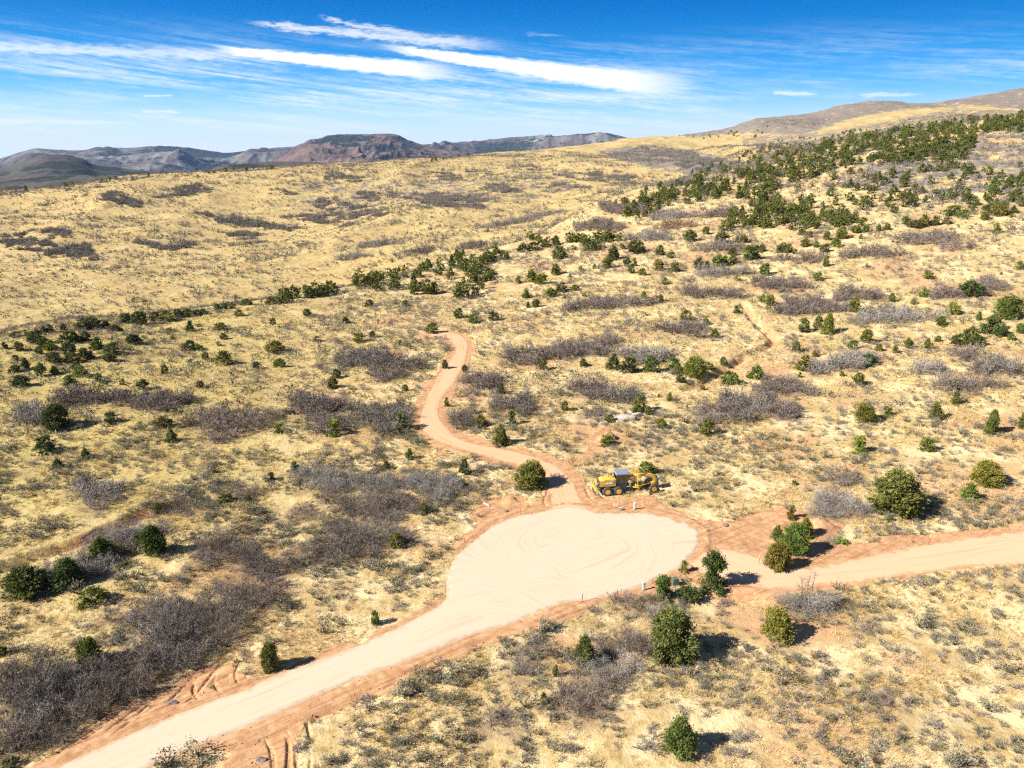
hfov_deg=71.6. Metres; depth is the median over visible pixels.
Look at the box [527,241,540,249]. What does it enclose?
juniper tree
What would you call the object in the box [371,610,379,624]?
juniper tree
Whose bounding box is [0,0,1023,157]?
sky
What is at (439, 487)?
oak thicket
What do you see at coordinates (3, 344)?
juniper tree
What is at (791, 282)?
oak thicket
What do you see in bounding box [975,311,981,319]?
juniper tree
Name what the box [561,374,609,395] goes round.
oak thicket
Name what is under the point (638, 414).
boulder
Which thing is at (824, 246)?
juniper tree
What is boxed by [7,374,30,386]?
juniper tree
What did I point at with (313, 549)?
oak thicket
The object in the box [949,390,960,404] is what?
juniper tree
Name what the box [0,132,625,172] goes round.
mountains
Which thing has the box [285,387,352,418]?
oak thicket
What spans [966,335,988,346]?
juniper tree
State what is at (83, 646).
juniper tree
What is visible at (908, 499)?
juniper tree
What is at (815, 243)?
juniper tree
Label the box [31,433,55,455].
juniper tree
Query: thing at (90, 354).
juniper tree
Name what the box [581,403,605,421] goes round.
oak thicket
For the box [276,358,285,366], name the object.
juniper tree
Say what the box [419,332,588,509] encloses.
dirt track
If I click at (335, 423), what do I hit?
juniper tree
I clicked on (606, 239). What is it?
juniper tree
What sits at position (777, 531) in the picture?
juniper tree
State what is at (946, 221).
juniper tree
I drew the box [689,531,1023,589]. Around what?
dirt road
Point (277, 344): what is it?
juniper tree
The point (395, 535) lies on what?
juniper tree
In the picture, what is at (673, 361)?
juniper tree
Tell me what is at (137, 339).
juniper tree
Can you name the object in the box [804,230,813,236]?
juniper tree
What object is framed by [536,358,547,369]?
juniper tree
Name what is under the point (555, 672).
juniper tree
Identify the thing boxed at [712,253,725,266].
juniper tree
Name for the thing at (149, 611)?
oak thicket
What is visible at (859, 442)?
juniper tree
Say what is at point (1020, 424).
juniper tree
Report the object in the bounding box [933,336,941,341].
juniper tree
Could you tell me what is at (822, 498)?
oak thicket
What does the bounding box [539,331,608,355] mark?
oak thicket
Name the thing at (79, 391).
oak thicket
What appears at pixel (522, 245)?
juniper tree
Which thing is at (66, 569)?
juniper tree
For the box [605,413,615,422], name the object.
juniper tree
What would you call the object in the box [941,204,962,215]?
juniper tree
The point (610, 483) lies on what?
road grader
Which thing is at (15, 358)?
juniper tree
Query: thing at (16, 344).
juniper tree
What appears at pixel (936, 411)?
juniper tree
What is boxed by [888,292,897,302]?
juniper tree
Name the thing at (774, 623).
juniper tree
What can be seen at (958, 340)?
juniper tree
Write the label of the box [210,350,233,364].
juniper tree
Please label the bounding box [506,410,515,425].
juniper tree
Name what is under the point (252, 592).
oak thicket
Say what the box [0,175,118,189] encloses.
hills
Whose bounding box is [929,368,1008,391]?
oak thicket
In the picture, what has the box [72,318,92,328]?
juniper tree
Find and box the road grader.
[592,468,658,496]
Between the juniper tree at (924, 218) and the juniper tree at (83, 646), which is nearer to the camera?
the juniper tree at (83, 646)
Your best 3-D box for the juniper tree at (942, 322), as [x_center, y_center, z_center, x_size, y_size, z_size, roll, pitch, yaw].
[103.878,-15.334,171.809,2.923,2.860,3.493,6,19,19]
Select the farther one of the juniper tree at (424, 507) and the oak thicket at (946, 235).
the oak thicket at (946, 235)
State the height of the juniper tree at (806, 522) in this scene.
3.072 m
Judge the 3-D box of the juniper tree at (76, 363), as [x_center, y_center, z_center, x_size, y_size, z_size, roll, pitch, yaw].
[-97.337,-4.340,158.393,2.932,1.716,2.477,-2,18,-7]
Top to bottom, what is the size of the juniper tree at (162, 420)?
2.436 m
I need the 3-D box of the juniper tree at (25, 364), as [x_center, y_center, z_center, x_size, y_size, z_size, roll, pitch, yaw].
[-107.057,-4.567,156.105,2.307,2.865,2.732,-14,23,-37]
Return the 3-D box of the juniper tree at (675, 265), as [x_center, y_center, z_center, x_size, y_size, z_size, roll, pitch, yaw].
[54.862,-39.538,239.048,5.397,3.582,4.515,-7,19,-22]
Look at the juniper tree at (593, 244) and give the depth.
283.51 m
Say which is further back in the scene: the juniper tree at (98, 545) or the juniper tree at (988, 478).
the juniper tree at (988, 478)
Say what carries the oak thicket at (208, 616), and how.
on the ground at (280, 736)
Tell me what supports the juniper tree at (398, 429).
on the ground at (280, 736)
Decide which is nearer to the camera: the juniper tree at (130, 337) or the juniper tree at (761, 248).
the juniper tree at (130, 337)
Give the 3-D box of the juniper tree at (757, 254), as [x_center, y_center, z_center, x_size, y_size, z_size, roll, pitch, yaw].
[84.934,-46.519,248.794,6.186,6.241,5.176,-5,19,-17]
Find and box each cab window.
[617,476,621,482]
[622,475,628,482]
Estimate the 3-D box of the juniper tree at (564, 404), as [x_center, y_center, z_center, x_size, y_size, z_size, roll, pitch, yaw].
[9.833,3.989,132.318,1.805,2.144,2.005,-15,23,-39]
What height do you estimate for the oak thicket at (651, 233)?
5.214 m
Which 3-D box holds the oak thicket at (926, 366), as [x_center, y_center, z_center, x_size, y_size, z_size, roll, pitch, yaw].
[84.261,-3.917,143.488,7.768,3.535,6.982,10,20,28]
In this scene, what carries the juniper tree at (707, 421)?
on the ground at (280, 736)
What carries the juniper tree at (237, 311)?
on the ground at (280, 736)
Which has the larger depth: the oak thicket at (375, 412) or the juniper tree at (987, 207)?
the juniper tree at (987, 207)
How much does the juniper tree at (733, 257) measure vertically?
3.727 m
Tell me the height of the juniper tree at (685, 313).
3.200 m
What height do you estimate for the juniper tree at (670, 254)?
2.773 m
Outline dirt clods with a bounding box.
[3,396,1019,767]
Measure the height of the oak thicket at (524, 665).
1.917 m
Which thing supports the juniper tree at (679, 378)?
on the ground at (280, 736)
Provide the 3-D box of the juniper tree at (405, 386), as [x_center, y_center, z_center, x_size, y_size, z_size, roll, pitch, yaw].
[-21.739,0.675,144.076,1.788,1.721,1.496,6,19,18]
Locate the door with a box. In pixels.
[673,580,678,585]
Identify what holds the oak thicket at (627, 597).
on the ground at (280, 736)
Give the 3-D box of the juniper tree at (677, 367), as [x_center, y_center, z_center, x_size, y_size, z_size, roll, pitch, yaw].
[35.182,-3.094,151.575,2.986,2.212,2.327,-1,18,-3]
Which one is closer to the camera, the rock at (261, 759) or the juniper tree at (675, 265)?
the rock at (261, 759)
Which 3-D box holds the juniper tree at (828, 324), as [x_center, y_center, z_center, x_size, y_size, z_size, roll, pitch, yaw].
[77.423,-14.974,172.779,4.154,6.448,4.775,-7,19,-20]
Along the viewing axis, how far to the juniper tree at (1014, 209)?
263.88 m
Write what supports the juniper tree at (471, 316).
on the ground at (280, 736)
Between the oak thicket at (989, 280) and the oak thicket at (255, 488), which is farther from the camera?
the oak thicket at (989, 280)
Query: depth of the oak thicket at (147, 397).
135.48 m
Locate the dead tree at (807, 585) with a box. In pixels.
[796,568,825,599]
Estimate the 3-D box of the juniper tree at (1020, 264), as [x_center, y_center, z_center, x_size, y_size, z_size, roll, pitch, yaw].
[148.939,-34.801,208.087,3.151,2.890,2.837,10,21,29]
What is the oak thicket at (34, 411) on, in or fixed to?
on the ground at (280, 736)
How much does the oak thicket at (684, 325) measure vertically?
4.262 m
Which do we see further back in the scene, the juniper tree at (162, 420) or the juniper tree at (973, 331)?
the juniper tree at (973, 331)
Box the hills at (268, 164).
[209,161,327,170]
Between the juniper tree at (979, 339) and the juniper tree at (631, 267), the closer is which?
the juniper tree at (979, 339)
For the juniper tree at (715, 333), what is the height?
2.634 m
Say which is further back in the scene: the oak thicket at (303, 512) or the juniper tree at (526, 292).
the juniper tree at (526, 292)
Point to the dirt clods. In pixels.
(481, 642)
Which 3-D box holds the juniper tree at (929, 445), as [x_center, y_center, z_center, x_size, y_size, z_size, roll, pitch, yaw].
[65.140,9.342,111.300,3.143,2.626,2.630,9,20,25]
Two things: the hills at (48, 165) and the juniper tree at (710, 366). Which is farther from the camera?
the hills at (48, 165)
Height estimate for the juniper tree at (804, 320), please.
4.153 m
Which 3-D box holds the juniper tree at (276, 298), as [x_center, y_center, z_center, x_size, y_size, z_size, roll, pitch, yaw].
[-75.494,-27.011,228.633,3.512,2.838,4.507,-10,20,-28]
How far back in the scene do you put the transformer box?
79.30 m
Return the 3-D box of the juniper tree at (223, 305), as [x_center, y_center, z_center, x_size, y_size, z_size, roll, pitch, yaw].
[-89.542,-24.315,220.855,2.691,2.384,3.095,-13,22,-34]
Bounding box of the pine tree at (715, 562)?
[696,546,730,596]
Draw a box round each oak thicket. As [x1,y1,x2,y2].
[0,646,93,714]
[0,673,98,761]
[3,397,44,425]
[27,647,137,722]
[34,540,119,583]
[43,380,127,406]
[61,471,131,510]
[74,639,179,697]
[78,516,174,549]
[98,587,185,631]
[100,383,195,411]
[114,605,220,677]
[156,575,261,647]
[158,494,212,514]
[181,402,280,443]
[187,523,253,565]
[212,568,290,610]
[214,481,276,498]
[225,541,302,580]
[280,533,347,569]
[284,501,326,522]
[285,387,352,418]
[289,461,431,494]
[309,412,353,433]
[314,511,417,559]
[315,484,426,524]
[331,343,432,370]
[333,250,372,259]
[348,393,416,435]
[355,238,405,247]
[362,362,408,382]
[400,467,468,504]
[408,245,436,253]
[445,403,476,429]
[456,365,510,388]
[459,239,487,248]
[472,208,563,228]
[482,697,528,730]
[487,388,539,415]
[496,337,580,364]
[506,650,546,675]
[509,632,552,657]
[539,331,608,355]
[551,667,615,720]
[558,289,662,310]
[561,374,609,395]
[572,214,627,231]
[575,643,648,684]
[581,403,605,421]
[582,330,622,346]
[583,380,644,403]
[590,622,663,658]
[595,198,647,214]
[605,589,668,612]
[609,342,679,363]
[622,227,676,240]
[643,601,696,619]
[645,316,709,336]
[647,207,697,219]
[657,218,698,228]
[678,280,748,298]
[687,237,753,252]
[691,397,738,428]
[692,262,756,275]
[699,201,741,217]
[712,384,778,423]
[746,372,821,394]
[750,272,818,289]
[755,393,801,419]
[767,247,826,262]
[771,290,854,315]
[772,585,849,621]
[802,348,882,375]
[805,483,875,517]
[820,469,864,485]
[823,529,839,542]
[828,283,888,300]
[837,240,907,258]
[845,303,951,323]
[866,685,895,712]
[888,227,978,249]
[909,356,949,374]
[926,282,966,299]
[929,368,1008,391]
[945,343,988,361]
[967,350,1023,377]
[975,272,1011,292]
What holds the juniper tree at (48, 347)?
on the ground at (280, 736)
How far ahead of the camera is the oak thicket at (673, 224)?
310.39 m
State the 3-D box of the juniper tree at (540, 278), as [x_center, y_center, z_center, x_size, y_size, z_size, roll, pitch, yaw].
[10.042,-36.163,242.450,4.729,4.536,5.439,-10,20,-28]
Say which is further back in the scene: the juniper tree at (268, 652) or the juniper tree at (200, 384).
the juniper tree at (200, 384)
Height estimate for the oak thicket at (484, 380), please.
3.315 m
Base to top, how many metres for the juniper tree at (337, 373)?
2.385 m
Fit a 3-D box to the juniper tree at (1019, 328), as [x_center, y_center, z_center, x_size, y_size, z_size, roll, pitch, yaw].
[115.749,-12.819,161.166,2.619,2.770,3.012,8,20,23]
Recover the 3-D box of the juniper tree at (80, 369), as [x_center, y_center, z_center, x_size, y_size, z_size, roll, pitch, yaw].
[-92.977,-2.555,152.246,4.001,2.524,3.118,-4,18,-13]
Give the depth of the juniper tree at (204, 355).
164.87 m
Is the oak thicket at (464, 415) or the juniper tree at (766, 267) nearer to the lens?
the oak thicket at (464, 415)
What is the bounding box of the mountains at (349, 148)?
[270,134,479,162]
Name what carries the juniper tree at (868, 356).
on the ground at (280, 736)
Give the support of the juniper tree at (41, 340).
on the ground at (280, 736)
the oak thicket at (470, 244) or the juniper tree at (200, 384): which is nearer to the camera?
the juniper tree at (200, 384)
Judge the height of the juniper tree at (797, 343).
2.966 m
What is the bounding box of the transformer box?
[671,577,679,586]
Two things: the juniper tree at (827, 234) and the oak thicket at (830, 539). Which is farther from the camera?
the juniper tree at (827, 234)
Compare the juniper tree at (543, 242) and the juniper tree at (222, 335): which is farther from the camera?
the juniper tree at (543, 242)
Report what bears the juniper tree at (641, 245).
on the ground at (280, 736)
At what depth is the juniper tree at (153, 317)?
205.89 m
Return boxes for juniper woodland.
[8,109,1023,498]
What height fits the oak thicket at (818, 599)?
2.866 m
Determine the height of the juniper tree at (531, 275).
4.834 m
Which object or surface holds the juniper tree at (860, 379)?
on the ground at (280, 736)
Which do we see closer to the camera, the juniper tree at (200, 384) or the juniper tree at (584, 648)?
the juniper tree at (584, 648)
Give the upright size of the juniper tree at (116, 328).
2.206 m
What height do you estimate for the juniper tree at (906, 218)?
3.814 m
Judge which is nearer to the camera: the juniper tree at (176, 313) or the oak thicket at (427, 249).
the juniper tree at (176, 313)
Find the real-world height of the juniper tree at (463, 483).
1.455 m
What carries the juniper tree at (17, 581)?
on the ground at (280, 736)
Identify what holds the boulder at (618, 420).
on the ground at (280, 736)
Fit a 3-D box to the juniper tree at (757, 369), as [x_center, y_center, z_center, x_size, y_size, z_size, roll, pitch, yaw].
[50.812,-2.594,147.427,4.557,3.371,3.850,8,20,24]
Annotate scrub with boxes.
[0,114,1023,767]
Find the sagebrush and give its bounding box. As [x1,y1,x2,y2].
[0,113,1023,767]
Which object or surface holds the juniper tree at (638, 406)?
on the ground at (280, 736)
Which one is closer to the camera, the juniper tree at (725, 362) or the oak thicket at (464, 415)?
the oak thicket at (464, 415)
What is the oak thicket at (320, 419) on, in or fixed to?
on the ground at (280, 736)
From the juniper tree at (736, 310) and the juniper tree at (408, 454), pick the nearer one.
the juniper tree at (408, 454)
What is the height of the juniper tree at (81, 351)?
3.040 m
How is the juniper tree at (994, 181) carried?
on the ground at (280, 736)
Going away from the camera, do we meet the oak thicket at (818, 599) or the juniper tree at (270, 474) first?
the oak thicket at (818, 599)
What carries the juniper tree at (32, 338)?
on the ground at (280, 736)
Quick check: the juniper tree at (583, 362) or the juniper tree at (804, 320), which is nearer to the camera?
the juniper tree at (583, 362)
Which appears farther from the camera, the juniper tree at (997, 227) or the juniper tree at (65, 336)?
the juniper tree at (997, 227)
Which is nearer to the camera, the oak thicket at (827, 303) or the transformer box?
the transformer box
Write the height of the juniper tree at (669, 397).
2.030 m
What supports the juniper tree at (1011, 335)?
on the ground at (280, 736)
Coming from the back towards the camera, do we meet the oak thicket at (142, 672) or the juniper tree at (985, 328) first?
the juniper tree at (985, 328)
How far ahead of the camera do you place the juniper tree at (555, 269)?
251.57 m
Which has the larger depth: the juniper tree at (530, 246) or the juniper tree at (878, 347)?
the juniper tree at (530, 246)
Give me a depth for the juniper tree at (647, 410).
129.62 m
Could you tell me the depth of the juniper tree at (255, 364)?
158.73 m
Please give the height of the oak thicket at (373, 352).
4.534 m
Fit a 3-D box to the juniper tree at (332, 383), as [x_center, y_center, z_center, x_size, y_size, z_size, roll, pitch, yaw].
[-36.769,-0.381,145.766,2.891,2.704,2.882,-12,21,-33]
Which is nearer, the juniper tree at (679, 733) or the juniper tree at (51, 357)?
the juniper tree at (679, 733)
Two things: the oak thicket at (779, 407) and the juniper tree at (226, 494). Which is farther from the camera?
the oak thicket at (779, 407)
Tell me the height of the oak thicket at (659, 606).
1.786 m
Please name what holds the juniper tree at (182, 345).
on the ground at (280, 736)
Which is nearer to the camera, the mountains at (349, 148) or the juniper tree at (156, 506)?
the juniper tree at (156, 506)
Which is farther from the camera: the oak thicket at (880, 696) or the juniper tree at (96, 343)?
the juniper tree at (96, 343)
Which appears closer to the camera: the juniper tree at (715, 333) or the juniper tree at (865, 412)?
the juniper tree at (865, 412)
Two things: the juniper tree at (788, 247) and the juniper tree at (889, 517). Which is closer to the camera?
the juniper tree at (889, 517)
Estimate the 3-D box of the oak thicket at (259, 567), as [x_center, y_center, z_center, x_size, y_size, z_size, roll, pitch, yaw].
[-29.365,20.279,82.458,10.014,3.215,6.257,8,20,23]
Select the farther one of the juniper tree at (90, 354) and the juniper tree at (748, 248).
the juniper tree at (748, 248)
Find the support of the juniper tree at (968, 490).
on the ground at (280, 736)
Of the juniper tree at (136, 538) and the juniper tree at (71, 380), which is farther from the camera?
the juniper tree at (71, 380)
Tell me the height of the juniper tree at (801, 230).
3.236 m
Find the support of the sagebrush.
on the ground at (280, 736)
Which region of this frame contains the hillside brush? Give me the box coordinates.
[0,112,1023,329]
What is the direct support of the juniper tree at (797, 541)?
on the ground at (280, 736)
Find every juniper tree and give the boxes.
[0,342,7,348]
[0,562,49,603]
[0,645,6,655]
[0,755,19,767]
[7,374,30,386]
[8,364,22,372]
[11,355,19,360]
[13,341,24,350]
[19,358,30,369]
[24,329,45,343]
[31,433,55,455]
[32,362,46,375]
[34,347,44,353]
[36,336,50,349]
[38,402,74,431]
[40,325,47,332]
[43,351,64,363]
[44,324,54,331]
[44,340,55,350]
[46,556,92,594]
[49,365,59,374]
[51,458,63,467]
[54,328,80,343]
[59,323,67,329]
[60,340,76,356]
[61,374,78,388]
[62,352,80,362]
[69,585,110,611]
[71,361,83,367]
[71,366,88,376]
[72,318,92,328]
[73,634,103,670]
[78,330,91,341]
[78,347,89,358]
[78,535,120,566]
[81,316,105,327]
[81,448,89,458]
[85,350,94,359]
[88,337,103,349]
[94,373,102,381]
[100,352,116,361]
[101,319,110,327]
[103,341,120,353]
[103,411,115,424]
[107,324,122,330]
[116,312,130,322]
[125,333,136,343]
[129,310,147,324]
[131,334,142,343]
[133,533,142,547]
[136,379,149,389]
[138,520,167,557]
[147,311,159,321]
[152,502,163,515]
[153,415,174,428]
[157,309,176,321]
[160,364,169,374]
[163,427,178,442]
[173,308,181,317]
[179,342,190,350]
[180,308,192,316]
[183,320,195,330]
[184,340,195,349]
[194,343,202,350]
[194,381,203,387]
[201,351,208,359]
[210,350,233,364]
[212,304,222,309]
[212,322,227,329]
[213,492,234,503]
[219,333,228,338]
[220,302,227,308]
[234,309,243,315]
[240,298,252,304]
[244,494,252,501]
[252,361,260,368]
[259,640,281,673]
[263,340,285,353]
[264,296,274,304]
[267,472,275,482]
[272,296,281,304]
[273,423,283,433]
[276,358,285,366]
[286,459,299,472]
[302,308,312,316]
[325,419,340,437]
[326,376,339,388]
[330,368,341,378]
[339,316,350,322]
[353,332,364,342]
[364,299,373,306]
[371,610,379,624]
[381,460,389,470]
[388,531,403,548]
[392,425,401,434]
[396,411,408,428]
[400,384,407,390]
[404,448,413,460]
[419,503,428,515]
[425,322,438,333]
[441,360,447,368]
[444,397,448,405]
[453,307,462,317]
[458,458,469,474]
[458,479,467,486]
[461,363,468,371]
[468,312,478,323]
[472,413,489,426]
[487,311,499,320]
[489,422,512,446]
[496,381,504,392]
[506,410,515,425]
[512,457,549,493]
[515,243,529,251]
[520,288,529,298]
[524,269,536,281]
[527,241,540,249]
[532,272,547,284]
[532,299,540,307]
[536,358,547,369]
[539,238,548,246]
[539,691,547,704]
[545,287,557,296]
[550,245,566,259]
[551,263,561,274]
[552,664,558,676]
[555,281,565,291]
[560,400,568,410]
[568,284,579,290]
[571,634,596,666]
[580,358,587,366]
[583,240,597,250]
[595,240,602,247]
[599,433,613,447]
[601,256,612,268]
[602,230,614,242]
[604,244,619,259]
[604,353,622,370]
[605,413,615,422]
[617,356,640,373]
[623,257,632,265]
[625,239,640,253]
[628,263,634,272]
[633,394,646,412]
[636,241,645,250]
[636,460,660,473]
[638,268,646,274]
[643,353,661,371]
[644,406,650,414]
[647,603,704,672]
[652,573,672,601]
[653,258,665,270]
[655,244,666,254]
[656,417,666,427]
[658,713,700,761]
[666,252,675,257]
[666,392,671,400]
[667,356,681,369]
[669,261,681,271]
[670,365,682,373]
[673,584,703,603]
[674,373,686,382]
[678,559,688,573]
[679,309,693,320]
[682,355,708,378]
[684,228,697,241]
[692,256,703,269]
[698,417,714,435]
[701,226,709,234]
[703,362,714,369]
[709,328,720,336]
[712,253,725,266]
[714,230,730,242]
[717,370,734,383]
[719,356,727,364]
[721,254,731,265]
[725,372,740,384]
[728,247,736,254]
[729,254,738,263]
[732,305,740,313]
[739,234,748,242]
[741,244,755,259]
[745,364,765,379]
[747,243,762,259]
[758,244,765,251]
[758,263,770,274]
[760,605,794,644]
[762,538,792,572]
[764,294,775,305]
[769,525,784,541]
[774,242,786,253]
[775,519,812,556]
[782,243,793,252]
[786,505,796,520]
[792,340,801,351]
[792,354,815,371]
[793,516,817,538]
[796,227,806,234]
[797,317,811,332]
[800,237,811,246]
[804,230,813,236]
[812,350,817,356]
[813,240,818,247]
[813,272,823,280]
[813,315,823,328]
[820,243,830,251]
[820,309,836,335]
[822,255,829,266]
[823,230,830,239]
[827,238,842,246]
[833,536,848,545]
[835,225,847,238]
[847,339,857,348]
[848,434,869,454]
[849,224,861,232]
[849,295,860,312]
[851,371,865,384]
[851,399,880,422]
[858,353,877,367]
[860,328,873,342]
[861,224,870,231]
[864,465,929,518]
[873,343,882,350]
[875,224,882,230]
[880,405,892,417]
[883,222,891,229]
[886,515,893,521]
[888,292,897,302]
[892,344,897,352]
[901,215,910,224]
[903,336,913,348]
[906,219,925,227]
[917,287,929,296]
[917,437,936,451]
[918,213,928,225]
[922,270,933,278]
[923,337,931,349]
[927,215,941,225]
[927,402,945,419]
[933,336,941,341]
[935,315,946,326]
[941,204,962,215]
[942,216,950,223]
[944,301,960,314]
[948,333,967,346]
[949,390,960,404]
[955,209,972,217]
[957,278,986,297]
[958,482,982,502]
[962,325,980,339]
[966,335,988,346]
[968,458,1006,488]
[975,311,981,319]
[977,315,996,334]
[979,211,989,219]
[981,202,997,212]
[982,408,1001,434]
[986,175,999,189]
[990,204,1011,215]
[990,292,1023,319]
[990,313,1003,330]
[991,223,1001,232]
[992,322,1010,337]
[1006,333,1016,340]
[1009,204,1019,212]
[1014,260,1023,269]
[1014,323,1023,332]
[1016,411,1023,428]
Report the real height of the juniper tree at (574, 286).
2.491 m
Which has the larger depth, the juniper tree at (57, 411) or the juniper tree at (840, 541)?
the juniper tree at (57, 411)
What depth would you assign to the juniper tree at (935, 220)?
261.28 m
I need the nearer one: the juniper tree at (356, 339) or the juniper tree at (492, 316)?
the juniper tree at (356, 339)
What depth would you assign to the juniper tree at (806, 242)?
256.43 m
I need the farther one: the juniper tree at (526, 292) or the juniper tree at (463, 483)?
the juniper tree at (526, 292)
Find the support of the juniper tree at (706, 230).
on the ground at (280, 736)
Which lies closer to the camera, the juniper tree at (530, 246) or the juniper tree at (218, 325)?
the juniper tree at (218, 325)
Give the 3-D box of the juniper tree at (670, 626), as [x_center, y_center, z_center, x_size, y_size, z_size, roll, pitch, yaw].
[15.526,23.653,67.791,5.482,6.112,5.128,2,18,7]
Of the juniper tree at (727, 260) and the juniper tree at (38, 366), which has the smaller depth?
the juniper tree at (38, 366)
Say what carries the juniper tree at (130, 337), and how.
on the ground at (280, 736)
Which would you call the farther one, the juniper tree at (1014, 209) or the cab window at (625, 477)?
the juniper tree at (1014, 209)
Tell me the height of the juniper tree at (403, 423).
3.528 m
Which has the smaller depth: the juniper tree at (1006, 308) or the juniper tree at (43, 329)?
the juniper tree at (1006, 308)
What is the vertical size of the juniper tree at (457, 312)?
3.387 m
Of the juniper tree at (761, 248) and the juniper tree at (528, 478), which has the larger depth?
the juniper tree at (761, 248)
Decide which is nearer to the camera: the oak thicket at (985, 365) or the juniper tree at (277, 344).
the oak thicket at (985, 365)
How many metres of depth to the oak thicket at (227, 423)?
125.24 m
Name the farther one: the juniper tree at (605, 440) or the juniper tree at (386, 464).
the juniper tree at (605, 440)
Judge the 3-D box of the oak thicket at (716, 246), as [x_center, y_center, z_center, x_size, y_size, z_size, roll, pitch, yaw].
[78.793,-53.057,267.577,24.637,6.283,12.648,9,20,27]
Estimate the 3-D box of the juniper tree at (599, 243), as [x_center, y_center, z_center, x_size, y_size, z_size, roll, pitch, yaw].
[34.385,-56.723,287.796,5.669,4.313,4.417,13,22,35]
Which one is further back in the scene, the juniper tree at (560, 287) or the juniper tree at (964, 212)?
the juniper tree at (964, 212)
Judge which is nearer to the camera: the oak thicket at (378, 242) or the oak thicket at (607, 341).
the oak thicket at (607, 341)
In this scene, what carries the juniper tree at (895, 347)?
on the ground at (280, 736)
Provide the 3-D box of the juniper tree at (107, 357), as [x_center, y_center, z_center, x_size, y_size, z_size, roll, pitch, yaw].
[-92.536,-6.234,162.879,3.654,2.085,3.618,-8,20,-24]
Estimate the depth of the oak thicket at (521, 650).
68.30 m
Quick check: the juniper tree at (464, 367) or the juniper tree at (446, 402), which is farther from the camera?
the juniper tree at (464, 367)
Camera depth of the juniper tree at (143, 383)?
143.96 m
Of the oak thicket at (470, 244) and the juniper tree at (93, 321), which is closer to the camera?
the juniper tree at (93, 321)
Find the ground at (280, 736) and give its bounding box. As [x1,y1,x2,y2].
[0,88,1023,767]
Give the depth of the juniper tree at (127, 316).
201.27 m
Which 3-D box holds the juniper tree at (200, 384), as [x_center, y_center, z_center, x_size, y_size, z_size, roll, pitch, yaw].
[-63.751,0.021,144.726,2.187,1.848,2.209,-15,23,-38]
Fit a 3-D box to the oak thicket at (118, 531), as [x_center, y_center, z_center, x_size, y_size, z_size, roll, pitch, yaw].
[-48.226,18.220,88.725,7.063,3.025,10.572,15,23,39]
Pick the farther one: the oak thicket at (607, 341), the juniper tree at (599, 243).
the juniper tree at (599, 243)
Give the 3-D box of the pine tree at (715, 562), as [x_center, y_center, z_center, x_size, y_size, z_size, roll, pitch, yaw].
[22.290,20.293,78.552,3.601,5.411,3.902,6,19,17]
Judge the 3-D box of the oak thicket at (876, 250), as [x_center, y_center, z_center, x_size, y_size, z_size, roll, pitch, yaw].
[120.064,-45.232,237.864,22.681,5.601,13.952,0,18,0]
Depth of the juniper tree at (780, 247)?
252.93 m
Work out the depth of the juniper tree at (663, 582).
76.75 m
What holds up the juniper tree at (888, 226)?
on the ground at (280, 736)
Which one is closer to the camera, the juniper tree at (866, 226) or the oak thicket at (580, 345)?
the oak thicket at (580, 345)
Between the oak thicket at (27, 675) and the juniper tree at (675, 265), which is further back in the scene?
the juniper tree at (675, 265)
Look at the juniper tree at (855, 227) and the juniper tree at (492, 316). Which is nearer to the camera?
the juniper tree at (492, 316)
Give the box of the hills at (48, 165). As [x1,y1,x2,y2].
[0,155,159,180]
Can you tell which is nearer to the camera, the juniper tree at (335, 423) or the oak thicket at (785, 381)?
the juniper tree at (335, 423)
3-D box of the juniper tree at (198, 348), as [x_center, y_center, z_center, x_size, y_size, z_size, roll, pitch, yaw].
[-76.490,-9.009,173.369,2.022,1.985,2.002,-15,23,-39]
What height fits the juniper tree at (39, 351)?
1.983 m
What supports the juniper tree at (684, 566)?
on the ground at (280, 736)
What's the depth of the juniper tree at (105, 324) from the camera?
194.86 m
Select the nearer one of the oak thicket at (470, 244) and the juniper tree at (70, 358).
the juniper tree at (70, 358)
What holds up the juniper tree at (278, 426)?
on the ground at (280, 736)
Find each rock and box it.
[168,700,177,705]
[256,757,266,762]
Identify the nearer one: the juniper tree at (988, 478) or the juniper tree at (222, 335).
the juniper tree at (988, 478)
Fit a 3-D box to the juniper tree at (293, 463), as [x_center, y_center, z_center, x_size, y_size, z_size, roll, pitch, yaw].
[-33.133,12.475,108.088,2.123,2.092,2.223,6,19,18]
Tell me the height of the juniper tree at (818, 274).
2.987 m
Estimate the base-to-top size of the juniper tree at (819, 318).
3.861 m
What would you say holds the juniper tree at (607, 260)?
on the ground at (280, 736)
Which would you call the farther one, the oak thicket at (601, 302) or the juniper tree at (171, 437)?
the oak thicket at (601, 302)
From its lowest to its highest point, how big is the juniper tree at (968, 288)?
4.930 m
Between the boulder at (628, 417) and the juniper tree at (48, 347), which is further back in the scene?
the juniper tree at (48, 347)
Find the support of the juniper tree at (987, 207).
on the ground at (280, 736)
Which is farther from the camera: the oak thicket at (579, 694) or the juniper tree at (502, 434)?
the juniper tree at (502, 434)
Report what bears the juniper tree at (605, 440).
on the ground at (280, 736)
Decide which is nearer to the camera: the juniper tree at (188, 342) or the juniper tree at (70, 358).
the juniper tree at (70, 358)
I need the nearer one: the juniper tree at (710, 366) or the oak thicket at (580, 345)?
the juniper tree at (710, 366)
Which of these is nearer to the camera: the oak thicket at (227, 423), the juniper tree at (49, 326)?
the oak thicket at (227, 423)
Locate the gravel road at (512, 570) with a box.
[58,507,700,767]
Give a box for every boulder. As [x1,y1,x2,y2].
[614,414,636,421]
[614,418,625,422]
[630,412,643,416]
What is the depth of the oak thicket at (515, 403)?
134.29 m

